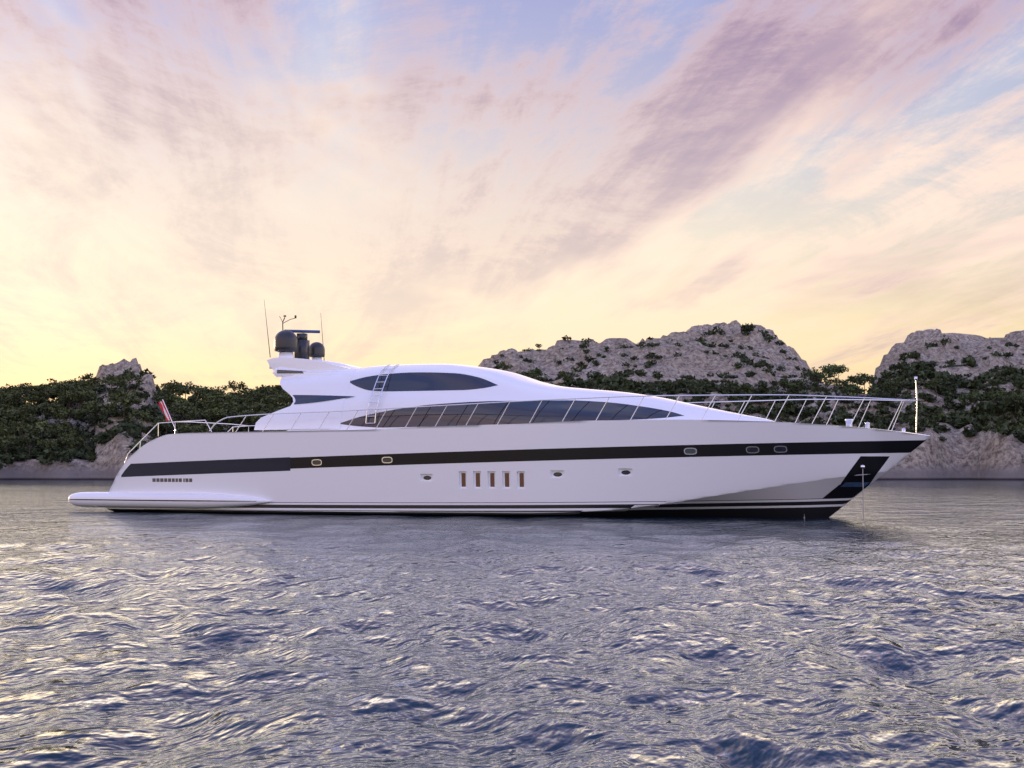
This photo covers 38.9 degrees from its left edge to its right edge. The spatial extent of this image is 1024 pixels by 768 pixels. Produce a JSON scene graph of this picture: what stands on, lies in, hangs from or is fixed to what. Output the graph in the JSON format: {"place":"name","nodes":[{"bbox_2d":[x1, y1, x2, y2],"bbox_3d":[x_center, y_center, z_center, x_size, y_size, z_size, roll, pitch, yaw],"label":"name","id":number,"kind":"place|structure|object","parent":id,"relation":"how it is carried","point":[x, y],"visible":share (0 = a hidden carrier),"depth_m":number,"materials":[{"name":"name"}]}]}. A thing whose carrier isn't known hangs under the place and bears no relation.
{"place":"outdoors","nodes":[
{"label":"outdoors","id":0,"kind":"place"},
{"bbox_2d":[0,480,1023,767],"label":"sea water","id":1,"kind":"structure","parent":0,"point":[878,624],"depth_m":14.43,"materials":[{"name":"blue liquid"}]},
{"bbox_2d":[68,492,271,508],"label":"swim platform","id":2,"kind":"structure","parent":1,"relation":"on","point":[150,500],"depth_m":57.39,"materials":[{"name":"white"}]},
{"bbox_2d":[108,498,848,518],"bbox_3d":[-0.926,4.290,56.044,31.100,2.645,6.691,-1,-4,22],"label":"hull bottom","id":3,"kind":"object","parent":1,"relation":"on","point":[802,512],"visible":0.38,"depth_m":51.65,"materials":[{"name":"black"}]},
{"bbox_2d":[107,503,846,510],"bbox_3d":[-1.066,4.074,56.113,30.700,1.643,6.664,-1,-4,22],"label":"hull stripe","id":4,"kind":"object","parent":3,"relation":"on","point":[661,508],"visible":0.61,"depth_m":52.31,"materials":[{"name":"white"}]},
{"bbox_2d":[258,497,853,504],"bbox_3d":[-1.066,3.972,56.119,30.700,1.438,6.696,-1,-4,22],"label":"hull stripe","id":5,"kind":"object","parent":3,"relation":"on","point":[687,502],"visible":0.6,"depth_m":51.63,"materials":[{"name":"white"}]},
{"bbox_2d":[160,472,885,517],"bbox_3d":[-1.084,3.797,54.352,32.070,3.427,3.312,-1,-4,22],"label":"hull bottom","id":6,"kind":"object","parent":1,"relation":"on","point":[818,489],"visible":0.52,"depth_m":50.76,"materials":[{"name":"grey"}]},
{"bbox_2d":[106,420,929,512],"bbox_3d":[-1.314,3.082,53.561,32.219,3.320,2.235,-1,-4,16],"label":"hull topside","id":7,"kind":"object","parent":6,"relation":"on","point":[672,479],"visible":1,"depth_m":52.13,"materials":[{"name":"white"}]},
{"bbox_2d":[159,399,175,430],"bbox_3d":[-14.211,1.286,59.871,0.894,1.314,0.079,-1,-4,22],"label":"ensign flag","id":8,"kind":"object","parent":7,"relation":"attached to","point":[162,405],"visible":1,"depth_m":59.91,"materials":[{"name":"red fabric"}]},
{"bbox_2d":[152,478,191,481],"bbox_3d":[-13.468,3.810,57.516,1.917,0.140,0.010,-2,-4,24],"label":"name lettering","id":9,"kind":"object","parent":7,"relation":"attached to","point":[169,479],"visible":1,"depth_m":57.51,"materials":[{"name":"grey"}]},
{"bbox_2d":[121,457,289,476],"bbox_3d":[-10.900,3.457,60.045,7.950,0.775,6.888,-1,-4,22],"label":"hull stripe","id":10,"kind":"object","parent":7,"relation":"attached to","point":[213,466],"visible":0.61,"depth_m":56.83,"materials":[{"name":"black glass"}]},
{"bbox_2d":[420,468,631,488],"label":"hull portholes","id":11,"kind":"object","parent":7,"relation":"attached to","point":[506,478],"visible":1,"depth_m":52.37,"materials":[{"name":"white"}]},
{"bbox_2d":[290,439,926,468],"bbox_3d":[3.626,2.616,54.342,23.290,1.102,6.906,-1,-4,22],"label":"black stripe","id":12,"kind":"object","parent":7,"relation":"attached to","point":[806,448],"visible":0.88,"depth_m":51.21,"materials":[{"name":"black paint"}]},
{"bbox_2d":[312,460,320,464],"bbox_3d":[-6.134,3.163,58.175,0.370,0.176,6.903,-1,-4,22],"label":"porthole","id":13,"kind":"object","parent":12,"relation":"in","point":[316,462],"visible":0.5,"depth_m":54.98,"materials":[{"name":"grey glass"}]},
{"bbox_2d":[383,458,390,461],"bbox_3d":[-3.372,3.013,57.090,0.370,0.176,6.907,-1,-4,22],"label":"porthole","id":14,"kind":"object","parent":12,"relation":"in","point":[386,459],"visible":0.56,"depth_m":53.89,"materials":[{"name":"grey glass"}]},
{"bbox_2d":[836,425,929,435],"bbox_3d":[-0.475,3.570,55.909,32.070,4.066,7.000,-1,-4,22],"label":"deck lid","id":15,"kind":"object","parent":7,"relation":"on","point":[897,431],"visible":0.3,"depth_m":50.26,"materials":[{"name":"white"}]},
{"bbox_2d":[125,364,917,517],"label":"rails and fittings","id":16,"kind":"object","parent":15,"relation":"on","point":[849,424],"visible":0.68,"depth_m":52.42,"materials":[{"name":"silver metal"}]},
{"bbox_2d":[288,364,773,430],"bbox_3d":[1.073,0.446,55.483,18.600,2.653,6.000,-1,-4,22],"label":"superstructure","id":17,"kind":"object","parent":15,"relation":"on","point":[510,386],"visible":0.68,"depth_m":54.04,"materials":[{"name":"white plastic"}]},
{"bbox_2d":[254,357,356,429],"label":"radar arch","id":18,"kind":"structure","parent":17,"relation":"on","point":[313,382],"depth_m":56.42,"materials":[{"name":"white plastic"}]},
{"bbox_2d":[272,367,312,376],"bbox_3d":[-8.375,-0.496,57.595,2.684,0.399,0.151,-1,-4,23],"label":"radar arch recess","id":19,"kind":"object","parent":18,"relation":"attached to","point":[280,372],"visible":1,"depth_m":57.82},
{"bbox_2d":[269,357,360,368],"bbox_3d":[-7.808,-0.655,59.067,3.100,0.800,2.896,-1,-4,22],"label":"arch crossbar","id":20,"kind":"object","parent":17,"relation":"on","point":[345,365],"visible":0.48,"depth_m":58.18,"materials":[{"name":"white"}]},
{"bbox_2d":[264,302,324,360],"bbox_3d":[-8.751,-2.115,59.530,1.592,2.452,3.033,-1,-4,22],"label":"radar equipment","id":21,"kind":"object","parent":20,"relation":"on","point":[287,343],"visible":0.92,"depth_m":59.17,"materials":[{"name":"grey"}]},
{"bbox_2d":[293,395,353,403],"bbox_3d":[-6.370,0.718,58.415,2.907,0.380,5.360,-1,-4,22],"label":"side window","id":22,"kind":"structure","parent":17,"relation":"on","point":[300,399],"depth_m":56.17,"materials":[{"name":"black glass"}]},
{"bbox_2d":[350,372,496,390],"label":"window","id":23,"kind":"structure","parent":17,"relation":"attached to","point":[422,381],"depth_m":54.85,"materials":[{"name":"black glass"}]},
{"bbox_2d":[340,400,683,427],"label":"window","id":24,"kind":"structure","parent":17,"relation":"attached to","point":[524,412],"depth_m":52.92,"materials":[{"name":"black glass"}]},
{"bbox_2d":[382,400,660,427],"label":"window mullions","id":25,"kind":"object","parent":24,"relation":"attached to","point":[503,408],"depth_m":52.91,"materials":[{"name":"black"}]},
{"bbox_2d":[822,485,868,500],"bbox_3d":[11.734,3.828,51.057,1.658,0.570,1.276,-1,-4,22],"label":"anchor plate","id":26,"kind":"object","parent":6,"relation":"on","point":[838,491],"visible":0.87,"depth_m":50.73,"materials":[{"name":"black metal"}]},
{"bbox_2d":[841,482,869,486],"bbox_3d":[11.968,3.504,50.589,1.047,0.160,0.151,1,-3,-10],"label":"anchor plate","id":27,"kind":"object","parent":6,"relation":"on","point":[852,484],"visible":1,"depth_m":50.58,"materials":[{"name":"blue metal"}]},
{"bbox_2d":[840,456,889,484],"bbox_3d":[12.419,3.033,50.833,1.655,0.990,1.511,-1,-4,22],"label":"anchor recess plate","id":28,"kind":"object","parent":6,"relation":"on","point":[873,466],"visible":0.91,"depth_m":50.35,"materials":[{"name":"black metal"}]},
{"bbox_2d":[0,320,1023,479],"bbox_3d":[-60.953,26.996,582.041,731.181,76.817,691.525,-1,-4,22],"label":"rocky hills","id":29,"kind":"structure","parent":0,"point":[980,455],"depth_m":357.48,"materials":[{"name":"grey stone"}]},
{"bbox_2d":[0,322,1023,468],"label":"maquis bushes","id":30,"kind":"object","parent":29,"relation":"on","point":[949,385],"visible":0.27,"depth_m":312.38,"materials":[{"name":"green plant"}]},
{"bbox_2d":[0,361,1023,454],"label":"pine trees","id":31,"kind":"object","parent":29,"relation":"on","point":[263,399],"visible":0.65,"depth_m":313.19,"materials":[{"name":"green plant"}]},
{"bbox_2d":[0,0,1023,409],"label":"sky","id":32,"kind":"structure","parent":0,"point":[462,182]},
{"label":"hull topside","id":33,"kind":"object","parent":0,"visible":0},
{"bbox_2d":[684,448,696,454],"bbox_3d":[7.136,2.483,52.959,0.440,0.240,5.065,-1,-4,22],"label":"porthole frame","id":34,"kind":"object","parent":33,"relation":"attached to","point":[690,448],"visible":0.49,"depth_m":50.66,"materials":[{"name":"silver metal"}]},
{"bbox_2d":[685,449,695,453],"bbox_3d":[7.136,2.483,52.959,0.370,0.176,5.054,-1,-4,22],"label":"porthole","id":35,"kind":"object","parent":34,"relation":"in","point":[690,451],"visible":0.5,"depth_m":50.66,"materials":[{"name":"grey glass"}]},
{"bbox_2d":[746,446,758,452],"bbox_3d":[9.070,2.393,52.198,0.440,0.240,4.067,-1,-4,22],"label":"porthole frame","id":36,"kind":"object","parent":33,"relation":"attached to","point":[752,452],"visible":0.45,"depth_m":50.38,"materials":[{"name":"silver metal"}]},
{"bbox_2d":[747,447,757,451],"bbox_3d":[9.070,2.393,52.198,0.370,0.176,4.050,-1,-4,22],"label":"porthole","id":37,"kind":"object","parent":36,"relation":"in","point":[752,449],"visible":0.53,"depth_m":50.37,"materials":[{"name":"black glass"}]},
{"bbox_2d":[774,446,786,452],"bbox_3d":[9.926,2.354,51.861,0.440,0.240,3.537,-1,-4,22],"label":"porthole frame","id":38,"kind":"object","parent":33,"relation":"attached to","point":[780,446],"visible":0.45,"depth_m":50.29,"materials":[{"name":"silver metal"}]},
{"bbox_2d":[775,447,785,451],"bbox_3d":[9.926,2.354,51.861,0.370,0.176,3.517,-1,-4,22],"label":"porthole","id":39,"kind":"object","parent":38,"relation":"in","point":[780,449],"visible":0.52,"depth_m":50.29,"materials":[{"name":"black glass"}]}
]}

